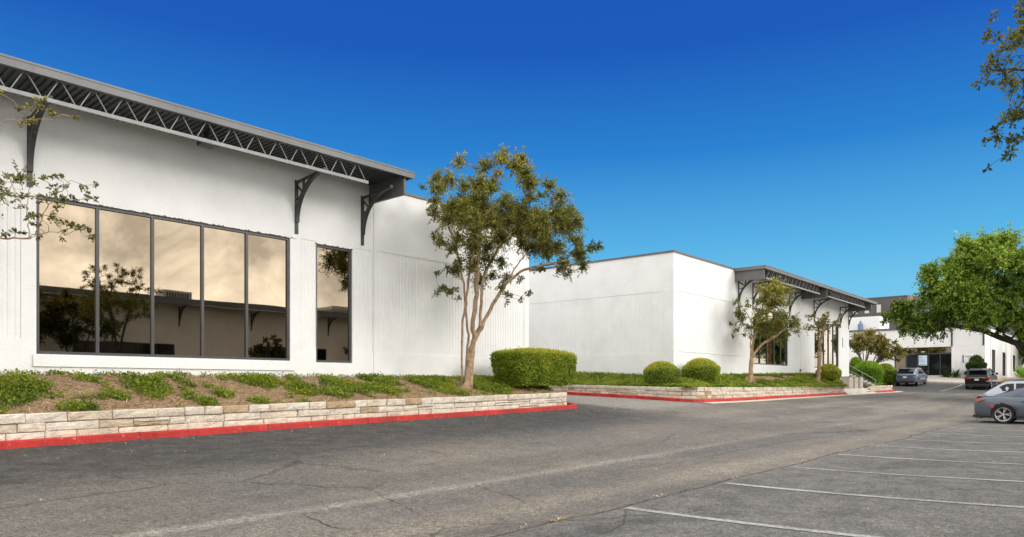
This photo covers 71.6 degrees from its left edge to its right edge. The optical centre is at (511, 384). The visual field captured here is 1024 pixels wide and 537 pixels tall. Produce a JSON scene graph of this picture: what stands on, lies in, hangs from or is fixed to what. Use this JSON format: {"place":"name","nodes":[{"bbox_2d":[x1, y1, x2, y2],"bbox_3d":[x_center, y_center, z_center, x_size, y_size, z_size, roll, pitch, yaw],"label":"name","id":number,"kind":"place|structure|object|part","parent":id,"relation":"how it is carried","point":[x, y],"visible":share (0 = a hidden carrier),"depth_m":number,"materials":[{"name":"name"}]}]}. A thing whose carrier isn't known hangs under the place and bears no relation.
{"place":"outdoors","nodes":[
{"label":"outdoors","id":0,"kind":"place"},
{"bbox_2d":[0,371,558,413],"bbox_3d":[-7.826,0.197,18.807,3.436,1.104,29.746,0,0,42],"label":"straw mulch","id":1,"kind":"object","parent":0,"point":[264,394],"visible":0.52,"depth_m":18.21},
{"bbox_2d":[0,86,98,242],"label":"crape myrtle tree","id":2,"kind":"object","parent":1,"relation":"on","point":[19,176],"visible":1,"depth_m":14.45,"materials":[{"name":"green plant"}]},
{"bbox_2d":[0,368,553,413],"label":"ground cover","id":3,"kind":"object","parent":1,"relation":"on","point":[442,383],"visible":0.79,"depth_m":18.62,"materials":[{"name":"green plant"}]},
{"bbox_2d":[418,143,603,391],"bbox_3d":[-0.138,-3.722,24.769,6.352,8.553,5.241,0,0,0],"label":"crape myrtle tree","id":4,"kind":"object","parent":1,"relation":"on","point":[476,212],"visible":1,"depth_m":23.86,"materials":[{"name":"green plant"}]},
{"bbox_2d":[489,346,576,387],"bbox_3d":[0.838,-0.580,27.762,2.164,1.839,3.697,0,0,42],"label":"hedge","id":5,"kind":"object","parent":1,"relation":"on","point":[525,366],"visible":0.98,"depth_m":26.78,"materials":[{"name":"green plant"}]},
{"bbox_2d":[0,382,1023,536],"bbox_3d":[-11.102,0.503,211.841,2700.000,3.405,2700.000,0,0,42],"label":"ground","id":6,"kind":"structure","parent":0,"point":[395,479],"depth_m":12.29,"materials":[{"name":"grey asphalt"}]},
{"bbox_2d":[0,53,528,377],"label":"office building","id":7,"kind":"structure","parent":6,"relation":"on","point":[220,244],"depth_m":20.18,"materials":[{"name":"white paint"}]},
{"bbox_2d":[36,196,288,360],"bbox_3d":[-9.273,-2.660,19.733,0.100,3.840,6.800,0,0,42],"label":"window","id":8,"kind":"structure","parent":7,"relation":"in","point":[148,285],"depth_m":19.31,"materials":[{"name":"glass"}]},
{"bbox_2d":[316,244,351,362],"bbox_3d":[-5.914,-2.630,23.464,0.100,3.820,1.400,0,0,42],"label":"window","id":9,"kind":"structure","parent":7,"relation":"in","point":[333,264],"depth_m":23.49,"materials":[{"name":"glass"}]},
{"bbox_2d":[0,391,566,440],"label":"retaining wall","id":10,"kind":"structure","parent":6,"relation":"on","point":[21,426],"depth_m":17.42,"materials":[{"name":"stone"}]},
{"bbox_2d":[0,401,576,448],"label":"red kerb","id":11,"kind":"structure","parent":6,"relation":"on","point":[22,443],"depth_m":17.36,"materials":[{"name":"paint"}]},
{"bbox_2d":[604,510,625,533],"bbox_3d":[1.382,1.704,8.944,0.140,0.002,1.860,0,0,18],"label":"asphalt crack","id":12,"kind":"object","parent":6,"relation":"on","point":[621,524],"visible":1,"depth_m":8.71,"materials":[{"name":"black asphalt"}]},
{"bbox_2d":[520,450,843,527],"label":"weeds","id":13,"kind":"object","parent":6,"relation":"on","point":[559,518],"visible":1,"depth_m":9.03,"materials":[{"name":"plant"}]},
{"bbox_2d":[544,385,843,398],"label":"retaining wall","id":14,"kind":"structure","parent":6,"relation":"on","point":[704,392],"depth_m":35.72,"materials":[{"name":"stone"}]},
{"bbox_2d":[529,250,876,378],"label":"office building","id":15,"kind":"structure","parent":6,"relation":"on","point":[635,314],"depth_m":39.88,"materials":[{"name":"white paint"}]},
{"bbox_2d":[753,307,786,365],"bbox_3d":[16.830,-3.035,46.334,0.100,3.530,6.000,0,0,41],"label":"window","id":16,"kind":"structure","parent":15,"relation":"in","point":[771,353],"depth_m":46.40,"materials":[{"name":"brown glass"}]},
{"bbox_2d":[815,324,837,367],"bbox_3d":[24.297,-2.985,55.014,0.100,3.470,5.900,0,0,41],"label":"window","id":17,"kind":"structure","parent":15,"relation":"in","point":[829,345],"depth_m":55.42,"materials":[{"name":"white glass"}]},
{"bbox_2d":[559,391,846,401],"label":"red kerb","id":18,"kind":"structure","parent":6,"relation":"on","point":[688,400],"depth_m":35.63,"materials":[{"name":"paint"}]},
{"bbox_2d":[597,426,888,473],"bbox_3d":[7.611,1.565,19.327,0.240,0.150,17.601,0,0,44],"label":"asphalt crack","id":19,"kind":"object","parent":6,"relation":"on","point":[737,450],"visible":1,"depth_m":16.91,"materials":[{"name":"black asphalt"}]},
{"bbox_2d":[625,507,878,536],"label":"stall line","id":20,"kind":"object","parent":6,"relation":"on","point":[760,524],"visible":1,"depth_m":8.62,"materials":[{"name":"white paint"}]},
{"bbox_2d":[703,391,902,402],"bbox_3d":[21.179,0.709,46.758,0.635,0.322,37.045,0,0,41],"label":"concrete gutter","id":21,"kind":"object","parent":6,"relation":"on","point":[793,398],"visible":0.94,"depth_m":40.20,"materials":[{"name":"grey concrete"}]},
{"bbox_2d":[844,388,875,393],"bbox_3d":[24.942,0.511,53.436,2.760,0.582,7.000,0,0,42],"label":"ramp apron","id":22,"kind":"object","parent":6,"relation":"on","point":[855,390],"visible":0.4,"depth_m":52.55,"materials":[{"name":"concrete"}]},
{"bbox_2d":[841,376,853,387],"bbox_3d":[25.131,-0.110,53.333,0.720,0.980,1.000,0,0,42],"label":"utility cabinet","id":23,"kind":"object","parent":22,"relation":"on","point":[848,380],"visible":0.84,"depth_m":52.97,"materials":[{"name":"concrete"}]},
{"bbox_3d":[25.373,-0.170,53.115,0.029,0.660,0.820,0,0,42],"label":"door","id":24,"kind":"part","parent":23,"relation":"part of","materials":[{"name":"beige metal"}]},
{"bbox_2d":[853,377,858,387],"bbox_3d":[25.968,-0.110,54.261,0.720,0.980,0.800,0,0,42],"label":"utility cabinet","id":25,"kind":"object","parent":22,"relation":"on","point":[855,382],"visible":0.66,"depth_m":53.86,"materials":[{"name":"metal"}]},
{"bbox_2d":[858,377,863,387],"bbox_3d":[26.855,-0.110,55.246,0.720,0.980,0.750,0,0,42],"label":"utility cabinet","id":26,"kind":"object","parent":22,"relation":"on","point":[860,382],"visible":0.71,"depth_m":54.89,"materials":[{"name":"metal"}]},
{"bbox_2d":[849,374,873,387],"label":"steps","id":27,"kind":"structure","parent":6,"relation":"on","point":[867,384],"depth_m":59.88,"materials":[{"name":"concrete"}]},
{"bbox_2d":[725,482,1023,507],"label":"stall line","id":28,"kind":"object","parent":6,"relation":"on","point":[879,496],"visible":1,"depth_m":10.51,"materials":[{"name":"white paint"}]},
{"bbox_2d":[866,385,892,390],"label":"retaining wall","id":29,"kind":"structure","parent":6,"relation":"on","point":[881,387],"depth_m":57.50,"materials":[{"name":"stone"}]},
{"bbox_2d":[867,389,894,392],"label":"red kerb","id":30,"kind":"structure","parent":6,"relation":"on","point":[892,390],"depth_m":57.43,"materials":[{"name":"paint"}]},
{"bbox_2d":[792,466,1023,481],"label":"stall line","id":31,"kind":"object","parent":6,"relation":"on","point":[909,475],"visible":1,"depth_m":12.82,"materials":[{"name":"white paint"}]},
{"bbox_2d":[895,367,927,385],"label":"parked car","id":32,"kind":"object","parent":6,"relation":"on","point":[917,375],"visible":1,"depth_m":66.05,"materials":[{"name":"blue paint"}]},
{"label":"rear window","id":33,"kind":"part","parent":32,"relation":"part of","materials":[{"name":"black glass"}]},
{"bbox_2d":[839,454,1023,464],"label":"stall line","id":34,"kind":"object","parent":6,"relation":"on","point":[933,460],"visible":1,"depth_m":15.12,"materials":[{"name":"white paint"}]},
{"bbox_2d":[849,325,1023,377],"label":"office building","id":35,"kind":"structure","parent":6,"relation":"on","point":[956,349],"depth_m":75.88,"materials":[{"name":"white stucco"},{"name":"dark glass"},{"name":"black paint"}]},
{"bbox_2d":[895,355,905,370],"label":"window","id":36,"kind":"structure","parent":35,"relation":"in","point":[902,363],"depth_m":77.73,"materials":[{"name":"brown metal"}]},
{"bbox_2d":[917,353,927,374],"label":"door","id":37,"kind":"structure","parent":35,"relation":"in","point":[922,359],"depth_m":76.17,"materials":[{"name":"black paint"}]},
{"bbox_2d":[895,347,951,354],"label":"window","id":38,"kind":"structure","parent":35,"relation":"in","point":[930,350],"depth_m":75.82,"materials":[{"name":"brown glass"}]},
{"bbox_2d":[906,353,951,375],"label":"window","id":39,"kind":"structure","parent":35,"relation":"in","point":[938,362],"depth_m":75.49,"materials":[{"name":"black glass"}]},
{"bbox_2d":[992,349,994,372],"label":"window","id":40,"kind":"structure","parent":35,"relation":"in","point":[993,351],"depth_m":76.32,"materials":[{"name":"black glass"}]},
{"bbox_2d":[1002,352,1004,375],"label":"window","id":41,"kind":"structure","parent":35,"relation":"in","point":[1003,354],"depth_m":81.66,"materials":[{"name":"grey glass"}]},
{"bbox_2d":[1013,355,1014,370],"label":"window","id":42,"kind":"structure","parent":35,"relation":"in","point":[1013,355],"depth_m":87.67,"materials":[{"name":"black glass"}]},
{"bbox_2d":[849,295,1023,332],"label":"office block","id":43,"kind":"structure","parent":6,"relation":"on","point":[883,305],"depth_m":137.12,"materials":[{"name":"paint"}]},
{"bbox_2d":[849,316,888,329],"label":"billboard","id":44,"kind":"object","parent":43,"relation":"attached to","point":[860,323],"visible":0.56,"depth_m":85.35,"materials":[{"name":"white"}]},
{"bbox_2d":[876,304,880,312],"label":"window","id":45,"kind":"structure","parent":43,"relation":"in","point":[878,306],"depth_m":137.76,"materials":[{"name":"grey"}]},
{"bbox_2d":[875,445,1006,451],"bbox_3d":[11.655,1.553,16.829,5.600,0.119,0.150,0,0,43],"label":"stall line","id":46,"kind":"object","parent":6,"relation":"on","point":[944,449],"visible":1,"depth_m":17.60,"materials":[{"name":"white paint"}]},
{"bbox_2d":[906,439,1017,443],"bbox_3d":[13.629,1.553,19.022,5.600,0.127,0.150,0,0,43],"label":"stall line","id":47,"kind":"object","parent":6,"relation":"on","point":[971,442],"visible":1,"depth_m":19.93,"materials":[{"name":"white paint"}]},
{"bbox_2d":[935,433,1022,436],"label":"stall line","id":48,"kind":"object","parent":6,"relation":"on","point":[981,435],"visible":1,"depth_m":21.97,"materials":[{"name":"white paint"}]},
{"bbox_2d":[964,368,997,388],"bbox_3d":[42.677,-0.615,64.584,2.360,1.802,4.949,0,4,42],"label":"parked car","id":49,"kind":"object","parent":6,"relation":"on","point":[978,377],"visible":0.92,"depth_m":62.95,"materials":[{"name":"black paint"}]},
{"bbox_3d":[41.251,-1.027,63.000,1.425,0.465,0.430,0,4,42],"label":"rear window","id":50,"kind":"part","parent":49,"relation":"part of","materials":[{"name":"black glass"}]},
{"bbox_2d":[973,387,1023,423],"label":"parked car","id":51,"kind":"object","parent":6,"relation":"on","point":[1006,407],"visible":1,"depth_m":27.92,"materials":[{"name":"grey paint"}]},
{"bbox_3d":[19.738,0.351,27.630,0.500,0.265,0.187,0,0,42],"label":"window","id":52,"kind":"part","parent":51,"relation":"part of","materials":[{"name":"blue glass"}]},
{"bbox_2d":[983,380,1023,395],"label":"parked car","id":53,"kind":"object","parent":6,"relation":"on","point":[1006,386],"visible":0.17,"depth_m":30.79,"materials":[{"name":"white paint"}]},
{"bbox_3d":[21.362,0.158,30.696,0.530,0.403,0.126,0,0,42],"label":"window","id":54,"kind":"part","parent":53,"relation":"part of","materials":[{"name":"grey glass"}]},
{"bbox_3d":[21.892,0.163,30.217,0.760,0.424,0.131,0,0,42],"label":"window","id":55,"kind":"part","parent":53,"relation":"part of","materials":[{"name":"grey glass"}]},
{"bbox_2d":[997,377,1023,382],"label":"planting strip","id":56,"kind":"object","parent":6,"relation":"on","point":[1007,379],"visible":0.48,"depth_m":67.53,"materials":[{"name":"beige concrete"}]},
{"bbox_2d":[1007,365,1023,377],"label":"yucca plant","id":57,"kind":"object","parent":56,"relation":"on","point":[1018,371],"visible":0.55,"depth_m":70.25,"materials":[{"name":"green plant"}]},
{"bbox_2d":[1014,367,1023,378],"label":"yucca plant","id":58,"kind":"object","parent":56,"relation":"on","point":[1022,371],"visible":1,"depth_m":67.74,"materials":[{"name":"green plant"}]},
{"bbox_2d":[1017,332,1023,364],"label":"broadleaf tree","id":59,"kind":"object","parent":6,"relation":"on","point":[1021,338],"visible":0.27,"depth_m":90.12,"materials":[{"name":"green plant"}]},
{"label":"tree pit","id":60,"kind":"structure","parent":6,"relation":"on","visible":0},
{"bbox_2d":[970,0,1023,173],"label":"broadleaf tree","id":61,"kind":"object","parent":60,"relation":"on","point":[1016,113],"visible":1,"depth_m":10.15,"materials":[{"name":"green plant"}]},
{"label":"tree pit","id":62,"kind":"structure","parent":6,"relation":"on","visible":0},
{"bbox_2d":[879,221,1023,354],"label":"live oak tree","id":63,"kind":"object","parent":62,"relation":"on","point":[964,293],"visible":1,"depth_m":44.12,"materials":[{"name":"green plant"}]},
{"bbox_2d":[0,0,1023,297],"label":"sky","id":64,"kind":"structure","parent":0,"point":[837,144],"materials":[{"name":"blue"}]},
{"bbox_2d":[571,374,847,388],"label":"planter soil","id":65,"kind":"structure","parent":0,"point":[770,377],"depth_m":42.75,"materials":[{"name":"brown soil"}]},
{"bbox_2d":[643,361,681,385],"bbox_3d":[7.281,-0.459,34.763,1.853,1.505,1.969,0,0,42],"label":"bush","id":66,"kind":"object","parent":65,"relation":"on","point":[661,372],"visible":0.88,"depth_m":34.21,"materials":[{"name":"green plant"}]},
{"bbox_2d":[681,357,720,382],"bbox_3d":[9.673,-0.596,36.283,1.935,1.617,2.132,0,0,42],"label":"bush","id":67,"kind":"object","parent":65,"relation":"on","point":[706,370],"visible":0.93,"depth_m":35.69,"materials":[{"name":"green plant"}]},
{"bbox_2d":[571,371,846,388],"bbox_3d":[9.926,-0.470,46.769,16.340,1.447,23.198,0,0,42],"label":"ground cover","id":68,"kind":"object","parent":65,"relation":"on","point":[799,379],"visible":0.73,"depth_m":38.21,"materials":[{"name":"green plant"}]},
{"bbox_2d":[729,276,812,382],"bbox_3d":[14.522,-2.943,40.332,3.970,6.237,3.998,0,0,0],"label":"crape myrtle tree","id":69,"kind":"object","parent":65,"relation":"on","point":[768,299],"visible":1,"depth_m":39.87,"materials":[{"name":"green plant"}]},
{"bbox_2d":[804,311,843,381],"bbox_3d":[21.355,-2.488,48.684,2.375,5.136,2.284,0,0,0],"label":"crape myrtle tree","id":70,"kind":"object","parent":65,"relation":"on","point":[823,321],"visible":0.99,"depth_m":48.49,"materials":[{"name":"green plant"}]},
{"bbox_2d":[815,364,841,379],"bbox_3d":[22.475,-0.805,50.312,1.763,1.443,2.343,0,0,42],"label":"bush","id":71,"kind":"object","parent":65,"relation":"on","point":[830,372],"visible":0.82,"depth_m":49.63,"materials":[{"name":"green plant"}]},
{"bbox_2d":[833,378,842,384],"bbox_3d":[22.788,-0.077,49.751,0.803,0.750,1.269,0,0,42],"label":"bush","id":72,"kind":"object","parent":65,"relation":"on","point":[837,380],"visible":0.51,"depth_m":49.43,"materials":[{"name":"green plant"}]},
{"bbox_2d":[927,376,1000,384],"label":"sidewalk","id":73,"kind":"structure","parent":0,"point":[945,380],"depth_m":70.91,"materials":[{"name":"concrete"}]},
{"bbox_2d":[938,369,951,376],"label":"agave plant","id":74,"kind":"object","parent":73,"relation":"on","point":[946,372],"visible":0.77,"depth_m":73.68,"materials":[{"name":"green plant"}]},
{"bbox_2d":[949,369,961,377],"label":"agave plant","id":75,"kind":"object","parent":73,"relation":"on","point":[956,374],"visible":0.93,"depth_m":73.31,"materials":[{"name":"green plant"}]},
{"bbox_2d":[965,354,987,370],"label":"bush","id":76,"kind":"object","parent":73,"relation":"on","point":[975,361],"visible":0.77,"depth_m":71.25,"materials":[{"name":"green plant"}]},
{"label":"planter soil","id":77,"kind":"structure","parent":0,"visible":0},
{"bbox_2d":[849,365,875,385],"bbox_3d":[29.380,-0.670,60.003,2.569,2.040,0.060,0,0,42],"label":"handrail","id":78,"kind":"object","parent":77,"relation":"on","point":[865,374],"visible":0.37,"depth_m":59.75,"materials":[{"name":"silver metal"}]},
{"bbox_2d":[851,360,884,382],"bbox_3d":[31.699,-1.021,63.300,2.710,2.310,2.977,0,0,42],"label":"bush","id":79,"kind":"object","parent":77,"relation":"on","point":[874,369],"visible":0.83,"depth_m":62.31,"materials":[{"name":"green plant"}]},
{"bbox_2d":[863,381,893,385],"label":"ground cover","id":80,"kind":"object","parent":77,"relation":"on","point":[886,383],"visible":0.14,"depth_m":65.55,"materials":[{"name":"green plant"}]},
{"bbox_2d":[849,357,861,373],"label":"bush","id":81,"kind":"object","parent":80,"relation":"on","point":[853,361],"visible":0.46,"depth_m":66.28,"materials":[{"name":"green plant"}]},
{"bbox_2d":[849,327,879,360],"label":"crape myrtle tree","id":82,"kind":"object","parent":80,"relation":"on","point":[859,343],"visible":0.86,"depth_m":66.55,"materials":[{"name":"green plant"}]},
{"bbox_2d":[867,331,908,362],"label":"crape myrtle tree","id":83,"kind":"object","parent":80,"relation":"on","point":[884,350],"visible":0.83,"depth_m":68.16,"materials":[{"name":"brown plant"}]},
{"bbox_2d":[880,363,897,384],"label":"bush","id":84,"kind":"object","parent":77,"relation":"on","point":[891,371],"visible":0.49,"depth_m":66.52,"materials":[{"name":"green plant"}]}
]}

